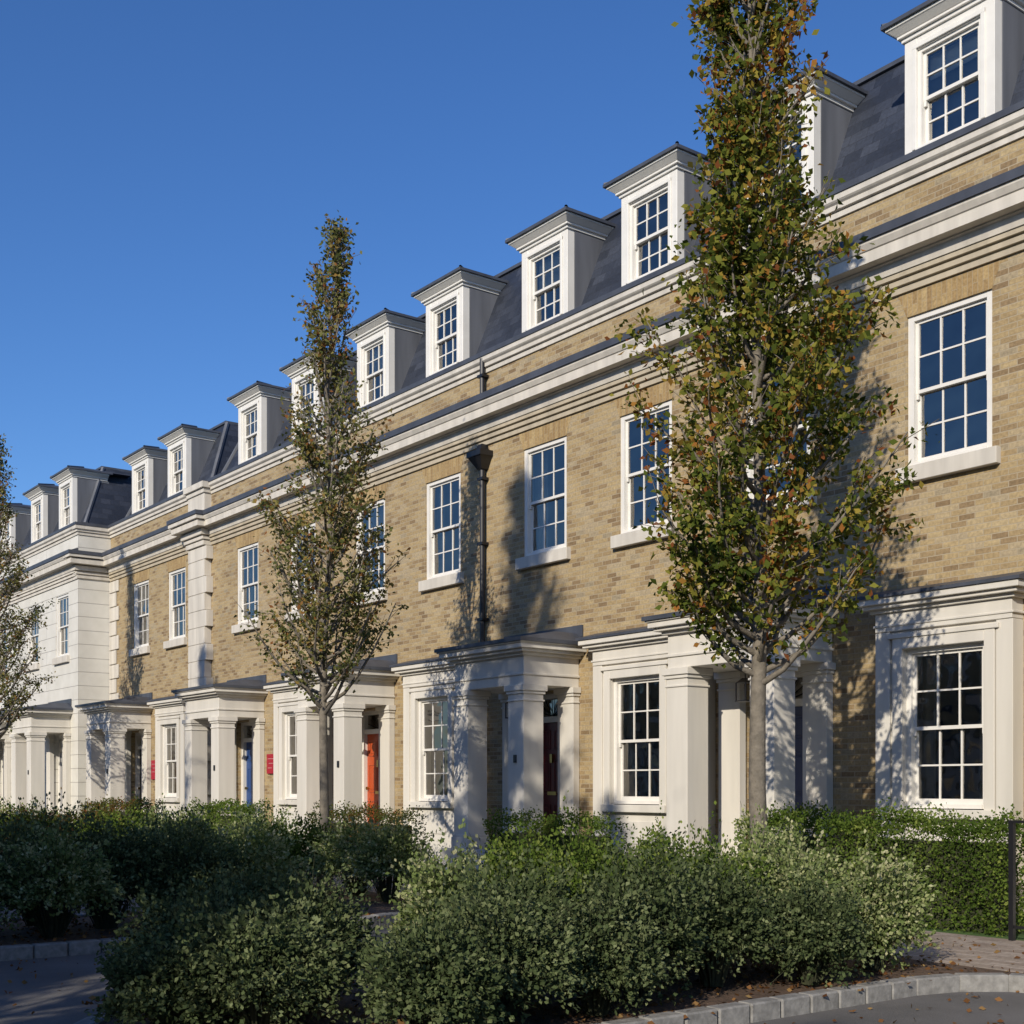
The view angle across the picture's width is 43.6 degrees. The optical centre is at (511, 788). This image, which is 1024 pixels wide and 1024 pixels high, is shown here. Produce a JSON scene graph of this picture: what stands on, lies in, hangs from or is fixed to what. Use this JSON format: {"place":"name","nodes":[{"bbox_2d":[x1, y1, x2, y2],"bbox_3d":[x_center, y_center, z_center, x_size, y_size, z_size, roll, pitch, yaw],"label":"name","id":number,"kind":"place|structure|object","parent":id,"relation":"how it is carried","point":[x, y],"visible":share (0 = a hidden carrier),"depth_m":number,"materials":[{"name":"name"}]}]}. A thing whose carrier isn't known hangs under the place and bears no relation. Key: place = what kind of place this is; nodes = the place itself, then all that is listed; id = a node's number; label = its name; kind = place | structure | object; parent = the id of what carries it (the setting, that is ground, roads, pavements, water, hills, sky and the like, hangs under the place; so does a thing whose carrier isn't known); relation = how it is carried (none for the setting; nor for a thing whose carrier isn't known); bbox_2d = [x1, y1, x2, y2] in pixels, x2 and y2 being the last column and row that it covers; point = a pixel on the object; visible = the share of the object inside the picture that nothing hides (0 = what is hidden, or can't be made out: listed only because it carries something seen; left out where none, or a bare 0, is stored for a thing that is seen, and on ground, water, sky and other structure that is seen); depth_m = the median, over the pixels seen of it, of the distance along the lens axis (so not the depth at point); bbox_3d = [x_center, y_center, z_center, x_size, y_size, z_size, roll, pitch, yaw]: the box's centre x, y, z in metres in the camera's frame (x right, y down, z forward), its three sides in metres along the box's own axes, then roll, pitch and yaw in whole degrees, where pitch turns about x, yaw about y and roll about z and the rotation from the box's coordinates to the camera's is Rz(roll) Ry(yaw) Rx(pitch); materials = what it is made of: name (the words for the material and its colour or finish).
{"place":"outdoors","nodes":[
{"label":"outdoors","id":0,"kind":"place"},
{"bbox_2d":[24,468,108,542],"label":"dormer surrounds","id":1,"kind":"object","parent":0,"point":[68,476],"visible":0.66,"depth_m":40.45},
{"bbox_2d":[125,422,228,516],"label":"dormer cheeks","id":2,"kind":"object","parent":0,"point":[200,450],"visible":0.31,"depth_m":35.43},
{"bbox_2d":[0,0,926,504],"label":"sky","id":3,"kind":"structure","parent":0,"point":[170,169],"materials":[{"name":"blue"}]},
{"bbox_2d":[0,895,1023,1023],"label":"road","id":4,"kind":"structure","parent":0,"point":[43,998],"depth_m":9.51,"materials":[{"name":"asphalt"}]},
{"bbox_2d":[0,910,1023,1023],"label":"kerb","id":5,"kind":"structure","parent":4,"relation":"on","point":[770,1008],"depth_m":9.58,"materials":[{"name":"stone"}]},
{"bbox_2d":[0,912,1023,1023],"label":"fallen leaves","id":6,"kind":"object","parent":4,"relation":"on","point":[579,1015],"visible":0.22,"depth_m":9.73,"materials":[{"name":"brown plant"}]},
{"bbox_2d":[0,851,1023,1023],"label":"planting bed","id":7,"kind":"object","parent":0,"point":[729,990],"visible":0.25,"depth_m":9.73,"materials":[{"name":"soil"}]},
{"bbox_2d":[0,796,50,930],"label":"shrub","id":8,"kind":"object","parent":7,"relation":"on","point":[8,853],"visible":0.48,"depth_m":12.58,"materials":[{"name":"green plant"}]},
{"bbox_2d":[0,433,58,767],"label":"street tree","id":9,"kind":"object","parent":7,"relation":"on","point":[18,635],"visible":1,"depth_m":33.29,"materials":[{"name":"green plant"}]},
{"bbox_2d":[0,802,129,937],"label":"shrub","id":10,"kind":"object","parent":7,"relation":"on","point":[56,904],"visible":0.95,"depth_m":12.56,"materials":[{"name":"green plant"}]},
{"bbox_2d":[36,800,189,928],"bbox_3d":[-4.245,0.803,13.524,1.654,1.363,1.499,0,0,11],"label":"shrub","id":11,"kind":"object","parent":7,"relation":"on","point":[104,919],"visible":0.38,"depth_m":13.40,"materials":[{"name":"green plant"}]},
{"bbox_2d":[84,896,262,1023],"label":"shrub","id":12,"kind":"object","parent":7,"relation":"on","point":[144,980],"visible":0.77,"depth_m":7.38,"materials":[{"name":"green plant"}]},
{"bbox_2d":[111,806,250,915],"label":"shrub","id":13,"kind":"object","parent":7,"relation":"on","point":[203,855],"visible":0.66,"depth_m":13.43,"materials":[{"name":"green plant"}]},
{"bbox_2d":[100,862,272,968],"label":"shrub","id":14,"kind":"object","parent":7,"relation":"on","point":[166,917],"visible":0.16,"depth_m":8.37,"materials":[{"name":"green plant"}]},
{"bbox_2d":[180,804,316,890],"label":"shrub","id":15,"kind":"object","parent":7,"relation":"on","point":[273,855],"visible":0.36,"depth_m":14.32,"materials":[{"name":"green plant"}]},
{"bbox_2d":[160,846,336,920],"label":"shrub","id":16,"kind":"object","parent":7,"relation":"on","point":[251,884],"visible":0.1,"depth_m":9.25,"materials":[{"name":"green plant"}]},
{"bbox_2d":[151,876,368,1023],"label":"shrub","id":17,"kind":"object","parent":7,"relation":"on","point":[283,983],"visible":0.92,"depth_m":7.54,"materials":[{"name":"green plant"}]},
{"bbox_2d":[256,807,350,890],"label":"shrub","id":18,"kind":"object","parent":7,"relation":"on","point":[299,848],"visible":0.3,"depth_m":18.19,"materials":[{"name":"green plant"}]},
{"bbox_2d":[225,845,395,1011],"bbox_3d":[-1.379,0.931,8.587,1.195,1.130,1.217,0,0,-28],"label":"shrub","id":19,"kind":"object","parent":7,"relation":"on","point":[344,923],"visible":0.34,"depth_m":8.44,"materials":[{"name":"green plant"}]},
{"bbox_2d":[233,210,410,885],"bbox_3d":[-2.898,-3.672,19.594,2.329,10.354,2.599,0,0,24],"label":"street tree","id":20,"kind":"object","parent":7,"relation":"on","point":[337,309],"visible":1,"depth_m":19.50,"materials":[{"name":"green plant"}]},
{"bbox_2d":[301,801,401,895],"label":"shrub","id":21,"kind":"object","parent":7,"relation":"on","point":[328,851],"visible":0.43,"depth_m":17.47,"materials":[{"name":"green plant"}]},
{"bbox_2d":[336,814,433,901],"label":"shrub","id":22,"kind":"object","parent":7,"relation":"on","point":[372,854],"visible":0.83,"depth_m":16.53,"materials":[{"name":"green plant"}]},
{"bbox_2d":[348,889,514,1023],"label":"shrub","id":23,"kind":"object","parent":7,"relation":"on","point":[433,977],"visible":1,"depth_m":7.23,"materials":[{"name":"green plant"}]},
{"bbox_2d":[381,818,495,951],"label":"shrub","id":24,"kind":"object","parent":7,"relation":"on","point":[426,883],"visible":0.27,"depth_m":9.39,"materials":[{"name":"green plant"}]},
{"bbox_2d":[388,850,593,1023],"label":"shrub","id":25,"kind":"object","parent":7,"relation":"on","point":[538,971],"visible":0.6,"depth_m":7.77,"materials":[{"name":"green plant"}]},
{"bbox_2d":[422,833,580,1009],"bbox_3d":[-0.027,0.893,8.694,1.148,1.182,1.261,0,0,-9],"label":"shrub","id":26,"kind":"object","parent":7,"relation":"on","point":[528,887],"visible":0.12,"depth_m":8.61,"materials":[{"name":"green plant"}]},
{"bbox_2d":[473,812,574,895],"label":"shrub","id":27,"kind":"object","parent":7,"relation":"on","point":[512,855],"visible":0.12,"depth_m":10.57,"materials":[{"name":"green plant"}]},
{"bbox_2d":[520,790,665,922],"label":"shrub","id":28,"kind":"object","parent":7,"relation":"on","point":[582,868],"visible":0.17,"depth_m":9.91,"materials":[{"name":"green plant"}]},
{"bbox_2d":[522,868,680,1015],"bbox_3d":[0.555,1.012,8.387,1.098,0.977,1.065,0,0,1],"label":"shrub","id":29,"kind":"object","parent":7,"relation":"on","point":[622,959],"visible":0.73,"depth_m":8.20,"materials":[{"name":"green plant"}]},
{"bbox_2d":[556,821,722,1005],"bbox_3d":[0.908,0.862,8.992,1.354,1.280,1.249,0,0,-39],"label":"shrub","id":30,"kind":"object","parent":7,"relation":"on","point":[671,919],"visible":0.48,"depth_m":8.86,"materials":[{"name":"green plant"}]},
{"bbox_2d":[627,801,775,968],"bbox_3d":[1.545,0.790,10.608,1.334,1.387,1.333,0,0,-19],"label":"shrub","id":31,"kind":"object","parent":7,"relation":"on","point":[707,860],"visible":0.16,"depth_m":10.45,"materials":[{"name":"green plant"}]},
{"bbox_2d":[652,843,782,986],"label":"shrub","id":32,"kind":"object","parent":7,"relation":"on","point":[731,922],"visible":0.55,"depth_m":9.37,"materials":[{"name":"green plant"}]},
{"bbox_2d":[706,802,841,953],"bbox_3d":[2.252,0.803,11.373,1.339,1.382,1.286,0,0,0],"label":"shrub","id":33,"kind":"object","parent":7,"relation":"on","point":[785,834],"visible":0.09,"depth_m":11.33,"materials":[{"name":"green plant"}]},
{"bbox_2d":[737,821,868,968],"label":"shrub","id":34,"kind":"object","parent":7,"relation":"on","point":[782,871],"visible":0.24,"depth_m":10.44,"materials":[{"name":"green plant"}]},
{"bbox_2d":[744,860,884,988],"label":"shrub","id":35,"kind":"object","parent":7,"relation":"on","point":[819,934],"visible":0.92,"depth_m":9.51,"materials":[{"name":"green plant"}]},
{"bbox_2d":[811,829,945,973],"bbox_3d":[2.934,0.917,10.442,1.010,1.174,0.990,0,0,-12],"label":"shrub","id":36,"kind":"object","parent":7,"relation":"on","point":[891,916],"visible":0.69,"depth_m":10.26,"materials":[{"name":"green plant"}]},
{"bbox_2d":[291,875,1023,972],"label":"footpath","id":37,"kind":"structure","parent":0,"point":[1004,958],"depth_m":11.76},
{"bbox_2d":[604,0,939,851],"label":"street tree","id":38,"kind":"object","parent":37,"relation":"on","point":[752,132],"visible":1,"depth_m":12.26,"materials":[{"name":"green plant"}]},
{"bbox_2d":[410,874,1023,940],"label":"lawn","id":39,"kind":"structure","parent":0,"point":[1020,936],"depth_m":13.25,"materials":[{"name":"green plant"}]},
{"bbox_2d":[2,709,72,817],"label":"stucco mouldings","id":40,"kind":"object","parent":39,"relation":"on","point":[33,732],"visible":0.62,"depth_m":39.33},
{"bbox_2d":[19,533,110,818],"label":"walls","id":41,"kind":"structure","parent":39,"relation":"on","point":[82,675],"depth_m":39.27,"materials":[{"name":"paint"}]},
{"bbox_2d":[7,525,86,593],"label":"cornice","id":42,"kind":"structure","parent":41,"relation":"attached to","point":[53,569],"depth_m":40.59,"materials":[{"name":"stone"}]},
{"bbox_2d":[28,484,69,813],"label":"sash frames","id":43,"kind":"structure","parent":41,"relation":"attached to","point":[37,528],"depth_m":40.55,"materials":[{"name":"white paint"}]},
{"bbox_2d":[63,524,109,580],"bbox_3d":[-12.268,-7.178,39.386,2.897,1.595,0.600,0,0,-37],"label":"cornice return","id":44,"kind":"object","parent":41,"relation":"attached to","point":[87,566],"visible":0.68,"depth_m":38.88,"materials":[{"name":"stone"}]},
{"bbox_2d":[88,468,131,524],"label":"mansard hips","id":45,"kind":"object","parent":41,"relation":"on","point":[112,503],"visible":0.2,"depth_m":40.12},
{"bbox_2d":[76,698,185,819],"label":"stucco mouldings","id":46,"kind":"object","parent":39,"relation":"on","point":[111,727],"visible":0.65,"depth_m":36.31,"materials":[{"name":"paint"}]},
{"bbox_2d":[111,505,188,812],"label":"walls","id":47,"kind":"structure","parent":39,"relation":"on","point":[158,671],"depth_m":36.73,"materials":[{"name":"brick"}]},
{"bbox_2d":[100,494,187,572],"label":"cornice","id":48,"kind":"structure","parent":47,"relation":"attached to","point":[155,544],"depth_m":36.70,"materials":[{"name":"stone"}]},
{"bbox_2d":[75,421,237,706],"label":"lead flashings","id":49,"kind":"object","parent":47,"relation":"attached to","point":[144,699],"visible":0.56,"depth_m":36.31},
{"bbox_2d":[124,427,219,513],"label":"dormer surrounds","id":50,"kind":"object","parent":49,"relation":"on","point":[183,436],"visible":0.66,"depth_m":35.96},
{"bbox_2d":[134,445,185,808],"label":"sash frames","id":51,"kind":"structure","parent":47,"relation":"attached to","point":[175,471],"depth_m":35.83,"materials":[{"name":"white paint"}]},
{"bbox_2d":[168,480,212,805],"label":"quoin pier","id":52,"kind":"structure","parent":39,"relation":"on","point":[192,532],"depth_m":33.52,"materials":[{"name":"stone"}]},
{"bbox_2d":[173,682,332,825],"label":"stucco mouldings","id":53,"kind":"object","parent":39,"relation":"on","point":[222,711],"visible":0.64,"depth_m":30.55,"materials":[{"name":"paint"}]},
{"bbox_2d":[211,442,333,821],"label":"walls","id":54,"kind":"structure","parent":39,"relation":"on","point":[235,656],"depth_m":31.47,"materials":[{"name":"brick"}]},
{"bbox_2d":[171,349,356,692],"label":"lead flashings","id":55,"kind":"object","parent":54,"relation":"attached to","point":[257,682],"visible":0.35,"depth_m":30.76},
{"bbox_2d":[229,353,356,464],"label":"dormer surrounds","id":56,"kind":"object","parent":55,"relation":"on","point":[257,395],"visible":0.51,"depth_m":31.45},
{"bbox_2d":[203,430,326,533],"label":"cornice","id":57,"kind":"structure","parent":54,"relation":"attached to","point":[232,514],"depth_m":31.14,"materials":[{"name":"stone"}]},
{"bbox_2d":[238,376,314,814],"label":"sash frames","id":58,"kind":"structure","parent":54,"relation":"attached to","point":[289,735],"depth_m":31.90,"materials":[{"name":"white paint"}]},
{"bbox_2d":[305,800,426,858],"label":"hedge","id":59,"kind":"object","parent":39,"relation":"on","point":[355,815],"visible":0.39,"depth_m":23.20,"materials":[{"name":"green plant"}]},
{"bbox_2d":[283,660,454,833],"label":"stucco mouldings","id":60,"kind":"object","parent":39,"relation":"on","point":[373,688],"visible":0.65,"depth_m":25.73,"materials":[{"name":"paint"}]},
{"bbox_2d":[334,378,485,824],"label":"walls","id":61,"kind":"structure","parent":39,"relation":"on","point":[426,623],"depth_m":25.61,"materials":[{"name":"brick"}]},
{"bbox_2d":[281,261,521,675],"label":"lead flashings","id":62,"kind":"object","parent":61,"relation":"attached to","point":[387,662],"visible":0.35,"depth_m":25.33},
{"bbox_2d":[346,270,505,408],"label":"dormer surrounds","id":63,"kind":"object","parent":62,"relation":"on","point":[458,284],"visible":0.67,"depth_m":25.44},
{"bbox_2d":[320,357,485,487],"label":"cornice","id":64,"kind":"structure","parent":61,"relation":"attached to","point":[450,427],"depth_m":25.10,"materials":[{"name":"stone"}]},
{"bbox_2d":[356,298,460,822],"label":"sash frames","id":65,"kind":"structure","parent":61,"relation":"attached to","point":[437,341],"depth_m":25.32,"materials":[{"name":"white paint"}]},
{"bbox_2d":[367,346,447,720],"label":"curtains","id":66,"kind":"object","parent":65,"relation":"hanging from","point":[437,706],"visible":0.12,"depth_m":25.50,"materials":[{"name":"fabric"}]},
{"bbox_2d":[332,431,484,499],"bbox_3d":[-2.254,-6.484,25.996,0.110,0.248,5.740,0,0,-37],"label":"cornice bed mould","id":67,"kind":"object","parent":61,"relation":"attached to","point":[437,455],"visible":0.68,"depth_m":25.33,"materials":[{"name":"stone"}]},
{"bbox_2d":[365,480,458,801],"bbox_3d":[1.065,-3.225,28.512,7.580,8.850,5.700,0,0,-37],"label":"interior","id":68,"kind":"object","parent":61,"relation":"attached to","point":[448,567],"depth_m":26.56,"materials":[{"name":"paint"}]},
{"bbox_2d":[410,683,454,861],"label":"bay panels","id":69,"kind":"object","parent":61,"relation":"attached to","point":[449,815],"visible":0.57,"depth_m":25.21,"materials":[{"name":"beige paint"}]},
{"bbox_2d":[350,266,521,412],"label":"mansard roof","id":70,"kind":"structure","parent":61,"relation":"attached to","point":[502,314],"depth_m":24.71,"materials":[{"name":"stone"}]},
{"bbox_2d":[370,287,497,401],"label":"dormer cheeks","id":71,"kind":"object","parent":70,"relation":"on","point":[481,305],"visible":0.3,"depth_m":25.35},
{"bbox_2d":[481,805,629,881],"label":"hedge","id":72,"kind":"object","parent":39,"relation":"on","point":[543,830],"visible":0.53,"depth_m":19.06,"materials":[{"name":"green plant"}]},
{"bbox_2d":[439,522,676,876],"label":"steps and sills","id":73,"kind":"structure","parent":39,"relation":"on","point":[627,539],"depth_m":21.77,"materials":[{"name":"stone"}]},
{"bbox_2d":[543,722,557,833],"bbox_3d":[0.724,-0.075,22.544,0.054,2.170,0.956,0,0,-37],"label":"door","id":74,"kind":"structure","parent":73,"relation":"on","point":[550,770],"depth_m":22.58,"materials":[{"name":"wood"}]},
{"bbox_2d":[437,630,715,856],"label":"stucco mouldings","id":75,"kind":"object","parent":39,"relation":"on","point":[521,677],"visible":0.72,"depth_m":21.10,"materials":[{"name":"paint"}]},
{"bbox_2d":[486,280,706,845],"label":"walls","id":76,"kind":"structure","parent":39,"relation":"on","point":[595,584],"depth_m":21.55,"materials":[{"name":"brick"}]},
{"bbox_2d":[466,358,492,641],"bbox_3d":[-0.600,-5.175,23.648,0.290,5.550,0.440,0,0,-37],"label":"downpipe","id":77,"kind":"object","parent":76,"relation":"attached to","point":[480,457],"visible":0.9,"depth_m":23.64,"materials":[{"name":"black metal"}]},
{"bbox_2d":[434,141,709,652],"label":"lead flashings","id":78,"kind":"object","parent":76,"relation":"attached to","point":[573,635],"visible":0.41,"depth_m":21.17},
{"bbox_2d":[508,148,721,332],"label":"dormer surrounds","id":79,"kind":"object","parent":78,"relation":"on","point":[669,168],"visible":0.73,"depth_m":20.88,"materials":[{"name":"paint"}]},
{"bbox_2d":[535,252,636,804],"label":"curtains","id":80,"kind":"object","parent":76,"relation":"attached to","point":[629,747],"visible":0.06,"depth_m":22.70,"materials":[{"name":"fabric"}]},
{"bbox_2d":[469,257,704,430],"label":"cornice","id":81,"kind":"structure","parent":76,"relation":"attached to","point":[590,372],"depth_m":21.27,"materials":[{"name":"stone"}]},
{"bbox_2d":[482,350,703,444],"bbox_3d":[1.183,-6.484,21.461,0.110,0.248,5.640,0,0,-37],"label":"cornice bed mould","id":82,"kind":"object","parent":76,"relation":"attached to","point":[596,396],"visible":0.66,"depth_m":21.43,"materials":[{"name":"stone"}]},
{"bbox_2d":[524,185,671,803],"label":"sash frames","id":83,"kind":"structure","parent":76,"relation":"attached to","point":[627,476],"depth_m":20.77,"materials":[{"name":"white paint"}]},
{"bbox_2d":[519,376,677,449],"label":"brick arches","id":84,"kind":"structure","parent":76,"relation":"attached to","point":[558,428],"depth_m":20.88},
{"bbox_2d":[534,410,668,804],"bbox_3d":[4.502,-3.225,23.977,7.580,8.850,5.600,0,0,-37],"label":"interior","id":85,"kind":"object","parent":76,"relation":"attached to","point":[643,747],"depth_m":22.10,"materials":[{"name":"paint"}]},
{"bbox_2d":[504,161,741,340],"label":"mansard roof","id":86,"kind":"structure","parent":76,"relation":"on","point":[605,277],"depth_m":22.14,"materials":[{"name":"stone"}]},
{"bbox_2d":[538,171,712,322],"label":"dormer cheeks","id":87,"kind":"object","parent":86,"relation":"on","point":[587,249],"visible":0.23,"depth_m":20.90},
{"bbox_2d":[602,658,667,856],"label":"bay panels","id":88,"kind":"object","parent":76,"relation":"attached to","point":[636,816],"visible":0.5,"depth_m":20.64,"materials":[{"name":"beige paint"}]},
{"bbox_2d":[645,578,1023,914],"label":"stucco mouldings","id":89,"kind":"object","parent":39,"relation":"on","point":[687,674],"visible":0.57,"depth_m":16.72,"materials":[{"name":"paint"}]},
{"bbox_2d":[707,137,1023,848],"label":"walls","id":90,"kind":"structure","parent":39,"relation":"on","point":[973,521],"depth_m":16.48,"materials":[{"name":"brick"}]},
{"bbox_2d":[641,0,1023,621],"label":"lead flashings","id":91,"kind":"object","parent":90,"relation":"attached to","point":[990,183],"visible":0.16,"depth_m":16.08,"materials":[{"name":"metal"}]},
{"bbox_2d":[735,0,1023,226],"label":"dormer surrounds","id":92,"kind":"object","parent":91,"relation":"on","point":[926,26],"visible":0.41,"depth_m":16.32,"materials":[{"name":"paint"}]},
{"bbox_2d":[690,108,1023,342],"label":"cornice","id":93,"kind":"structure","parent":90,"relation":"attached to","point":[987,214],"depth_m":15.95,"materials":[{"name":"stone"}]},
{"bbox_2d":[703,225,1023,363],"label":"cornice bed mould","id":94,"kind":"object","parent":90,"relation":"attached to","point":[993,248],"visible":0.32,"depth_m":15.87,"materials":[{"name":"stone"}]},
{"bbox_2d":[746,18,991,808],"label":"sash frames","id":95,"kind":"structure","parent":90,"relation":"attached to","point":[916,392],"depth_m":16.14,"materials":[{"name":"white paint"}]},
{"bbox_2d":[740,258,1001,370],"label":"brick arches","id":96,"kind":"structure","parent":90,"relation":"attached to","point":[976,280],"depth_m":15.92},
{"bbox_2d":[762,32,983,809],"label":"curtains","id":97,"kind":"object","parent":90,"relation":"hanging from","point":[926,681],"visible":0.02,"depth_m":16.28,"materials":[{"name":"fabric"}]},
{"bbox_2d":[747,446,1000,513],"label":"steps and sills","id":98,"kind":"structure","parent":90,"relation":"attached to","point":[964,462],"depth_m":15.80,"materials":[{"name":"stone"}]},
{"bbox_2d":[771,303,986,809],"bbox_3d":[7.918,-3.225,19.470,7.580,8.850,5.630,0,0,-37],"label":"interior","id":99,"kind":"object","parent":90,"relation":"attached to","point":[975,351],"depth_m":18.34,"materials":[{"name":"paint"}]},
{"bbox_2d":[741,55,1023,219],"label":"mansard roof","id":100,"kind":"structure","parent":90,"relation":"on","point":[874,138],"depth_m":17.69,"materials":[{"name":"stone"}]},
{"bbox_2d":[764,0,1023,211],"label":"dormer cheeks","id":101,"kind":"object","parent":100,"relation":"on","point":[835,119],"visible":0.23,"depth_m":16.27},
{"bbox_2d":[734,797,1023,936],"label":"hedge","id":102,"kind":"object","parent":39,"relation":"on","point":[968,878],"visible":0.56,"depth_m":13.62,"materials":[{"name":"green plant"}]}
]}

